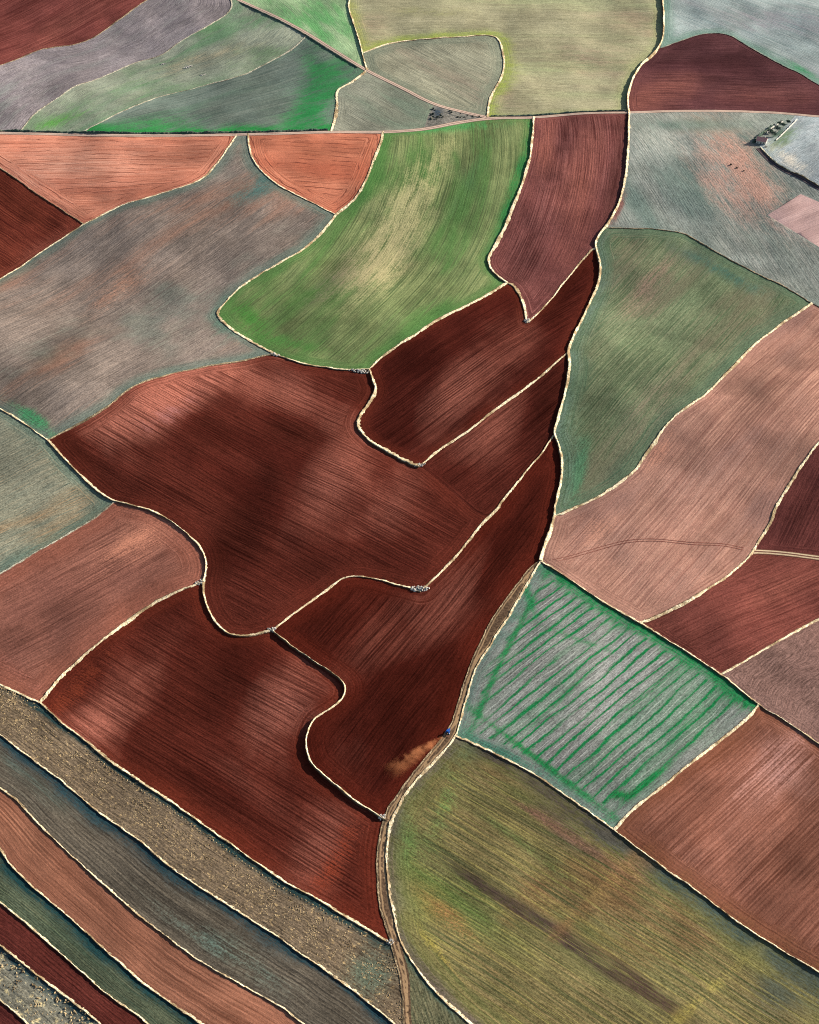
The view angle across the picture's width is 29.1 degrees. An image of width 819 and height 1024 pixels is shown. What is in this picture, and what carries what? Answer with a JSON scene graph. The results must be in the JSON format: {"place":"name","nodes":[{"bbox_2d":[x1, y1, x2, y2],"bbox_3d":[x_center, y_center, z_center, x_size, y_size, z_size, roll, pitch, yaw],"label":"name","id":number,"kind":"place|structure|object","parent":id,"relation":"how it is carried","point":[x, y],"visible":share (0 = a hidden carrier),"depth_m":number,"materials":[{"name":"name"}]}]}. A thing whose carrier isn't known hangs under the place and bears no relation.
{"place":"outdoors","nodes":[
{"label":"outdoors","id":0,"kind":"place"},
{"bbox_2d":[0,1002,25,1023],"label":"ploughed field","id":1,"kind":"structure","parent":0,"point":[8,1015],"depth_m":825.25,"materials":[{"name":"soil"}]},
{"bbox_2d":[0,999,28,1023],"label":"grass bank","id":2,"kind":"structure","parent":0,"point":[17,1014],"depth_m":826.23,"materials":[{"name":"plant"}]},
{"bbox_2d":[0,684,38,703],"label":"grass bank","id":3,"kind":"structure","parent":0,"point":[21,694],"depth_m":1000.27,"materials":[{"name":"plant"}]},
{"bbox_2d":[0,408,47,440],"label":"grass bank","id":4,"kind":"structure","parent":0,"point":[19,420],"depth_m":1184.10,"materials":[{"name":"plant"}]},
{"bbox_2d":[0,169,81,277],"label":"ploughed field","id":5,"kind":"structure","parent":0,"point":[32,224],"depth_m":1416.27,"materials":[{"name":"soil"}]},
{"bbox_2d":[0,167,83,223],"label":"grass bank","id":6,"kind":"structure","parent":0,"point":[41,196],"depth_m":1443.75,"materials":[{"name":"beige plant"}]},
{"bbox_2d":[0,224,83,278],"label":"grass bank","id":7,"kind":"structure","parent":0,"point":[43,250],"depth_m":1387.23,"materials":[{"name":"plant"}]},
{"bbox_2d":[0,947,97,1023],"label":"stubble field","id":8,"kind":"structure","parent":0,"point":[21,997],"depth_m":832.71,"materials":[{"name":"beige plant"}]},
{"bbox_2d":[0,953,88,1023],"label":"straw tufts","id":9,"kind":"object","parent":8,"relation":"on","point":[39,987],"visible":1,"depth_m":831.79,"materials":[{"name":"beige plant"}]},
{"bbox_2d":[0,945,100,1023],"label":"grass bank","id":10,"kind":"structure","parent":0,"point":[57,990],"depth_m":837.63,"materials":[{"name":"plant"}]},
{"bbox_2d":[0,410,112,571],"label":"fallow field","id":11,"kind":"structure","parent":0,"point":[48,495],"depth_m":1136.68,"materials":[{"name":"soil"}]},
{"bbox_2d":[0,501,114,573],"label":"grass bank","id":12,"kind":"structure","parent":0,"point":[68,533],"depth_m":1106.55,"materials":[{"name":"beige plant"}]},
{"bbox_2d":[0,904,144,1023],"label":"ploughed field","id":13,"kind":"structure","parent":0,"point":[27,945],"depth_m":844.83,"materials":[{"name":"soil"}]},
{"bbox_2d":[0,0,145,64],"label":"ploughed field","id":14,"kind":"structure","parent":0,"point":[28,26],"depth_m":1722.35,"materials":[{"name":"soil"}]},
{"bbox_2d":[0,901,148,1023],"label":"grass bank","id":15,"kind":"structure","parent":0,"point":[68,960],"depth_m":850.13,"materials":[{"name":"plant"}]},
{"bbox_2d":[2,0,146,64],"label":"grass bank","id":16,"kind":"structure","parent":0,"point":[83,41],"depth_m":1689.03,"materials":[{"name":"beige plant"}]},
{"bbox_2d":[0,852,197,1023],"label":"crop field","id":17,"kind":"structure","parent":0,"point":[70,940],"depth_m":854.12,"materials":[{"name":"green plant"}]},
{"bbox_2d":[0,847,203,1023],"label":"grass bank","id":18,"kind":"structure","parent":0,"point":[184,1012],"depth_m":851.62,"materials":[{"name":"plant"}]},
{"bbox_2d":[0,502,204,700],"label":"ploughed field","id":19,"kind":"structure","parent":0,"point":[68,601],"depth_m":1072.64,"materials":[{"name":"soil"}]},
{"bbox_2d":[0,0,230,129],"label":"fallow field","id":20,"kind":"structure","parent":0,"point":[32,84],"depth_m":1670.01,"materials":[{"name":"soil"}]},
{"bbox_2d":[0,135,234,222],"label":"ploughed field","id":21,"kind":"structure","parent":0,"point":[83,179],"depth_m":1474.81,"materials":[{"name":"soil"}]},
{"bbox_2d":[39,579,202,702],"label":"grass bank","id":22,"kind":"structure","parent":0,"point":[125,623],"depth_m":1041.79,"materials":[{"name":"plant"}]},
{"bbox_2d":[18,0,232,132],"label":"grass bank","id":23,"kind":"structure","parent":0,"point":[130,64],"depth_m":1659.23,"materials":[{"name":"beige plant"}]},
{"bbox_2d":[0,790,300,1023],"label":"ploughed field","id":24,"kind":"structure","parent":0,"point":[48,866],"depth_m":862.08,"materials":[{"name":"soil"}]},
{"bbox_2d":[0,787,304,1023],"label":"grass bank","id":25,"kind":"structure","parent":0,"point":[133,910],"depth_m":870.49,"materials":[{"name":"plant"}]},
{"bbox_2d":[47,440,272,636],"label":"grass bank","id":26,"kind":"structure","parent":0,"point":[51,444],"depth_m":1112.78,"materials":[{"name":"plant"}]},
{"bbox_2d":[84,134,236,223],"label":"grass bank","id":27,"kind":"structure","parent":0,"point":[212,168],"depth_m":1440.40,"materials":[{"name":"plant"}]},
{"bbox_2d":[48,354,273,439],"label":"grass bank","id":28,"kind":"structure","parent":0,"point":[93,415],"depth_m":1222.21,"materials":[{"name":"beige plant"}]},
{"bbox_2d":[22,0,304,132],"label":"fallow field","id":29,"kind":"structure","parent":0,"point":[238,39],"depth_m":1642.34,"materials":[{"name":"green plant"}]},
{"bbox_2d":[0,128,327,133],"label":"hedge","id":30,"kind":"object","parent":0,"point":[181,132],"visible":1,"depth_m":1517.07,"materials":[{"name":"green plant"}]},
{"bbox_2d":[0,136,333,438],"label":"fallow field","id":31,"kind":"structure","parent":0,"point":[101,312],"depth_m":1335.97,"materials":[{"name":"soil"}]},
{"bbox_2d":[81,36,306,133],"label":"grass bank","id":32,"kind":"structure","parent":0,"point":[203,85],"depth_m":1616.60,"materials":[{"name":"beige plant"}]},
{"bbox_2d":[0,736,391,1023],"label":"fallow field","id":33,"kind":"structure","parent":0,"point":[142,880],"depth_m":874.38,"materials":[{"name":"soil"}]},
{"bbox_2d":[0,734,394,1023],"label":"grass bank","id":34,"kind":"structure","parent":0,"point":[342,982],"depth_m":884.01,"materials":[{"name":"plant"}]},
{"bbox_2d":[0,687,402,1023],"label":"stubble field","id":35,"kind":"structure","parent":0,"point":[198,869],"depth_m":899.47,"materials":[{"name":"beige plant"}]},
{"bbox_2d":[0,686,402,1021],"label":"straw tufts","id":36,"kind":"object","parent":35,"relation":"on","point":[12,692],"visible":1,"depth_m":899.83,"materials":[{"name":"beige plant"}]},
{"bbox_2d":[42,584,388,939],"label":"ploughed field","id":37,"kind":"structure","parent":0,"point":[183,700],"depth_m":972.50,"materials":[{"name":"soil"}]},
{"bbox_2d":[39,702,391,943],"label":"grass bank","id":38,"kind":"structure","parent":0,"point":[165,798],"depth_m":917.20,"materials":[{"name":"plant"}]},
{"bbox_2d":[87,37,363,133],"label":"crop field","id":39,"kind":"structure","parent":0,"point":[300,84],"depth_m":1574.31,"materials":[{"name":"green plant"}]},
{"bbox_2d":[50,356,485,634],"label":"ploughed field","id":40,"kind":"structure","parent":0,"point":[278,489],"depth_m":1144.24,"materials":[{"name":"soil"}]},
{"bbox_2d":[348,368,368,373],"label":"stone heap","id":41,"kind":"object","parent":40,"relation":"on","point":[360,371],"visible":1,"depth_m":1246.42,"materials":[{"name":"grey stone"}]},
{"bbox_2d":[216,214,336,355],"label":"grass bank","id":42,"kind":"structure","parent":0,"point":[245,283],"depth_m":1338.20,"materials":[{"name":"plant"}]},
{"bbox_2d":[247,133,335,214],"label":"grass bank","id":43,"kind":"structure","parent":0,"point":[251,156],"depth_m":1453.11,"materials":[{"name":"plant"}]},
{"bbox_2d":[243,0,363,66],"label":"crop field","id":44,"kind":"structure","parent":0,"point":[328,22],"depth_m":1712.14,"materials":[{"name":"green plant"}]},
{"bbox_2d":[249,133,380,212],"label":"ploughed field","id":45,"kind":"structure","parent":0,"point":[329,171],"depth_m":1476.80,"materials":[{"name":"soil"}]},
{"bbox_2d":[278,355,368,370],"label":"grass bank","id":46,"kind":"structure","parent":0,"point":[341,369],"depth_m":1252.03,"materials":[{"name":"plant"}]},
{"bbox_2d":[272,630,385,820],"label":"grass bank","id":47,"kind":"structure","parent":0,"point":[345,793],"depth_m":961.80,"materials":[{"name":"plant"}]},
{"bbox_2d":[275,576,420,627],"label":"grass bank","id":48,"kind":"structure","parent":0,"point":[327,589],"depth_m":1067.64,"materials":[{"name":"plant"}]},
{"bbox_2d":[330,70,365,130],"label":"grass bank","id":49,"kind":"structure","parent":0,"point":[336,112],"depth_m":1570.83,"materials":[{"name":"plant"}]},
{"bbox_2d":[347,0,367,69],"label":"grass bank","id":50,"kind":"structure","parent":0,"point":[353,22],"depth_m":1683.74,"materials":[{"name":"plant"}]},
{"bbox_2d":[335,131,383,214],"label":"grass bank","id":51,"kind":"structure","parent":0,"point":[362,186],"depth_m":1460.03,"materials":[{"name":"plant"}]},
{"bbox_2d":[237,0,488,118],"bbox_3d":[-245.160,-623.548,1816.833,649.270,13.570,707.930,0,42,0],"label":"dirt road","id":52,"kind":"structure","parent":0,"point":[360,66],"depth_m":1629.85,"materials":[{"name":"beige soil"}]},
{"bbox_2d":[239,2,358,67],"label":"hedge","id":53,"kind":"object","parent":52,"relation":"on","point":[326,48],"visible":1,"depth_m":1688.30,"materials":[{"name":"green plant"}]},
{"bbox_2d":[219,119,532,368],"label":"crop field","id":54,"kind":"structure","parent":0,"point":[396,252],"depth_m":1376.68,"materials":[{"name":"green plant"}]},
{"bbox_2d":[333,72,432,130],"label":"fallow field","id":55,"kind":"structure","parent":0,"point":[367,101],"depth_m":1561.16,"materials":[{"name":"soil"}]},
{"bbox_2d":[356,369,419,467],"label":"grass bank","id":56,"kind":"structure","parent":0,"point":[387,450],"depth_m":1182.67,"materials":[{"name":"plant"}]},
{"bbox_2d":[0,110,818,136],"bbox_3d":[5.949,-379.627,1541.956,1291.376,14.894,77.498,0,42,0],"label":"dirt road","id":57,"kind":"structure","parent":0,"point":[292,133],"depth_m":1524.81,"materials":[{"name":"brown soil"}]},
{"bbox_2d":[274,437,560,816],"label":"ploughed field","id":58,"kind":"structure","parent":0,"point":[396,660],"depth_m":1027.15,"materials":[{"name":"soil"}]},
{"bbox_2d":[410,585,429,591],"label":"stone heap","id":59,"kind":"object","parent":58,"relation":"on","point":[420,588],"visible":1,"depth_m":1066.25,"materials":[{"name":"grey stone"}]},
{"bbox_2d":[363,36,502,115],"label":"fallow field","id":60,"kind":"structure","parent":0,"point":[462,73],"depth_m":1632.38,"materials":[{"name":"soil"}]},
{"bbox_2d":[362,35,504,116],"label":"grass bank","id":61,"kind":"structure","parent":0,"point":[498,83],"depth_m":1667.78,"materials":[{"name":"plant"}]},
{"bbox_2d":[402,947,467,1023],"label":"grass patch","id":62,"kind":"object","parent":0,"point":[429,1005],"visible":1,"depth_m":828.98,"materials":[{"name":"plant"}]},
{"bbox_2d":[369,282,507,368],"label":"grass bank","id":63,"kind":"structure","parent":0,"point":[444,316],"depth_m":1301.40,"materials":[{"name":"plant"}]},
{"bbox_2d":[425,105,479,126],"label":"scrub patch","id":64,"kind":"object","parent":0,"point":[448,115],"visible":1,"depth_m":1552.64,"materials":[{"name":"soil"}]},
{"bbox_2d":[377,562,538,1023],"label":"dirt track","id":65,"kind":"structure","parent":0,"point":[499,619],"depth_m":933.96,"materials":[{"name":"brown soil"}]},
{"bbox_2d":[376,561,539,1023],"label":"grass bank","id":66,"kind":"structure","parent":0,"point":[379,840],"depth_m":926.64,"materials":[{"name":"plant"}]},
{"bbox_2d":[385,560,540,1023],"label":"grass bank","id":67,"kind":"structure","parent":0,"point":[441,997],"depth_m":923.27,"materials":[{"name":"plant"}]},
{"bbox_2d":[360,250,598,463],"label":"ploughed field","id":68,"kind":"structure","parent":0,"point":[444,381],"depth_m":1248.13,"materials":[{"name":"soil"}]},
{"bbox_2d":[422,435,553,589],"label":"grass bank","id":69,"kind":"structure","parent":0,"point":[490,515],"depth_m":1115.81,"materials":[{"name":"plant"}]},
{"bbox_2d":[421,355,567,516],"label":"ploughed field","id":70,"kind":"structure","parent":0,"point":[482,467],"depth_m":1174.01,"materials":[{"name":"soil"}]},
{"bbox_2d":[422,352,566,463],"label":"grass bank","id":71,"kind":"structure","parent":0,"point":[491,412],"depth_m":1205.91,"materials":[{"name":"plant"}]},
{"bbox_2d":[349,0,662,116],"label":"stubble field","id":72,"kind":"structure","parent":0,"point":[574,55],"depth_m":1688.48,"materials":[{"name":"beige plant"}]},
{"bbox_2d":[487,116,534,281],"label":"grass bank","id":73,"kind":"structure","parent":0,"point":[500,235],"depth_m":1424.43,"materials":[{"name":"plant"}]},
{"bbox_2d":[507,282,526,322],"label":"grass bank","id":74,"kind":"structure","parent":0,"point":[517,290],"depth_m":1327.99,"materials":[{"name":"plant"}]},
{"bbox_2d":[455,735,613,830],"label":"grass bank","id":75,"kind":"structure","parent":0,"point":[532,773],"depth_m":942.77,"materials":[{"name":"plant"}]},
{"bbox_2d":[491,109,625,116],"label":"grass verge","id":76,"kind":"structure","parent":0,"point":[620,110],"depth_m":1563.20,"materials":[{"name":"beige plant"}]},
{"bbox_2d":[490,114,627,318],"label":"ploughed field","id":77,"kind":"structure","parent":0,"point":[566,202],"depth_m":1436.34,"materials":[{"name":"soil"}]},
{"bbox_2d":[527,248,594,322],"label":"grass bank","id":78,"kind":"structure","parent":0,"point":[584,257],"depth_m":1348.35,"materials":[{"name":"plant"}]},
{"bbox_2d":[538,111,629,560],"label":"grass bank","id":79,"kind":"structure","parent":0,"point":[547,538],"depth_m":1249.07,"materials":[{"name":"plant"}]},
{"bbox_2d":[387,738,818,1023],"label":"stubble field","id":80,"kind":"structure","parent":0,"point":[520,896],"depth_m":870.05,"materials":[{"name":"yellow plant"}]},
{"bbox_2d":[457,563,756,826],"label":"crop field","id":81,"kind":"structure","parent":0,"point":[609,716],"depth_m":985.03,"materials":[{"name":"green plant"}]},
{"bbox_2d":[626,0,664,111],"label":"grass bank","id":82,"kind":"structure","parent":0,"point":[648,58],"depth_m":1658.35,"materials":[{"name":"plant"}]},
{"bbox_2d":[552,539,743,560],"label":"wheel track path","id":83,"kind":"structure","parent":0,"point":[640,541],"depth_m":1095.07,"materials":[{"name":"soil"}]},
{"bbox_2d":[541,561,818,744],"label":"grass bank","id":84,"kind":"structure","parent":0,"point":[676,645],"depth_m":1020.94,"materials":[{"name":"plant"}]},
{"bbox_2d":[543,304,818,621],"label":"ploughed field","id":85,"kind":"structure","parent":0,"point":[726,456],"depth_m":1133.86,"materials":[{"name":"soil"}]},
{"bbox_2d":[555,228,808,514],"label":"crop field","id":86,"kind":"structure","parent":0,"point":[672,324],"depth_m":1275.05,"materials":[{"name":"green plant"}]},
{"bbox_2d":[555,302,811,515],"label":"grass bank","id":87,"kind":"structure","parent":0,"point":[651,446],"depth_m":1184.13,"materials":[{"name":"plant"}]},
{"bbox_2d":[613,704,759,829],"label":"grass bank","id":88,"kind":"structure","parent":0,"point":[659,788],"depth_m":946.80,"materials":[{"name":"plant"}]},
{"bbox_2d":[606,227,818,306],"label":"grass bank","id":89,"kind":"structure","parent":0,"point":[716,252],"depth_m":1375.62,"materials":[{"name":"beige plant"}]},
{"bbox_2d":[608,112,818,305],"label":"fallow field","id":90,"kind":"structure","parent":0,"point":[684,176],"depth_m":1441.42,"materials":[{"name":"soil"}]},
{"bbox_2d":[756,136,767,144],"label":"farmhouse","id":91,"kind":"object","parent":90,"relation":"on","point":[761,140],"visible":1,"depth_m":1499.87,"materials":[{"name":"ceramic"}]},
{"bbox_2d":[752,124,774,142],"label":"hedge","id":92,"kind":"object","parent":90,"relation":"on","point":[762,133],"visible":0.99,"depth_m":1519.52,"materials":[{"name":"green plant"}]},
{"bbox_2d":[613,830,818,973],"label":"grass bank","id":93,"kind":"structure","parent":0,"point":[718,907],"depth_m":879.10,"materials":[{"name":"plant"}]},
{"bbox_2d":[616,707,818,970],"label":"ploughed field","id":94,"kind":"structure","parent":0,"point":[729,825],"depth_m":914.89,"materials":[{"name":"soil"}]},
{"bbox_2d":[629,33,818,114],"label":"ploughed field","id":95,"kind":"structure","parent":0,"point":[715,71],"depth_m":1623.50,"materials":[{"name":"soil"}]},
{"bbox_2d":[640,441,818,622],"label":"grass bank","id":96,"kind":"structure","parent":0,"point":[696,595],"depth_m":1089.71,"materials":[{"name":"plant"}]},
{"bbox_2d":[643,554,818,672],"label":"ploughed field","id":97,"kind":"structure","parent":0,"point":[753,604],"depth_m":1046.59,"materials":[{"name":"soil"}]},
{"bbox_2d":[660,0,818,83],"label":"fallow field","id":98,"kind":"structure","parent":0,"point":[784,33],"depth_m":1705.93,"materials":[{"name":"soil"}]},
{"bbox_2d":[660,33,818,84],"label":"grass bank","id":99,"kind":"structure","parent":0,"point":[749,47],"depth_m":1675.71,"materials":[{"name":"plant"}]},
{"bbox_2d":[721,618,818,674],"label":"grass bank","id":100,"kind":"structure","parent":0,"point":[777,641],"depth_m":1025.80,"materials":[{"name":"plant"}]},
{"bbox_2d":[723,621,818,742],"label":"ploughed field","id":101,"kind":"structure","parent":0,"point":[781,678],"depth_m":1002.89,"materials":[{"name":"soil"}]},
{"bbox_2d":[751,549,818,559],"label":"side track","id":102,"kind":"structure","parent":0,"point":[785,553],"depth_m":1093.44,"materials":[{"name":"beige soil"}]},
{"bbox_2d":[756,444,818,554],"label":"ploughed field","id":103,"kind":"structure","parent":0,"point":[794,527],"depth_m":1117.61,"materials":[{"name":"soil"}]},
{"bbox_2d":[756,148,818,189],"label":"hedge","id":104,"kind":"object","parent":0,"point":[764,155],"visible":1,"depth_m":1460.08,"materials":[{"name":"black plant"}]},
{"bbox_2d":[760,116,818,184],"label":"fallow field","id":105,"kind":"structure","parent":0,"point":[794,147],"depth_m":1495.76,"materials":[{"name":"soil"}]},
{"bbox_2d":[776,119,796,139],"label":"yard wall","id":106,"kind":"structure","parent":105,"relation":"on","point":[786,129],"depth_m":1527.76,"materials":[{"name":"beige stone"}]},
{"bbox_2d":[760,147,818,186],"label":"grass bank","id":107,"kind":"structure","parent":0,"point":[773,160],"depth_m":1459.66,"materials":[{"name":"plant"}]},
{"bbox_2d":[768,194,818,246],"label":"ploughed field","id":108,"kind":"structure","parent":0,"point":[799,214],"depth_m":1406.52,"materials":[{"name":"soil"}]}
]}

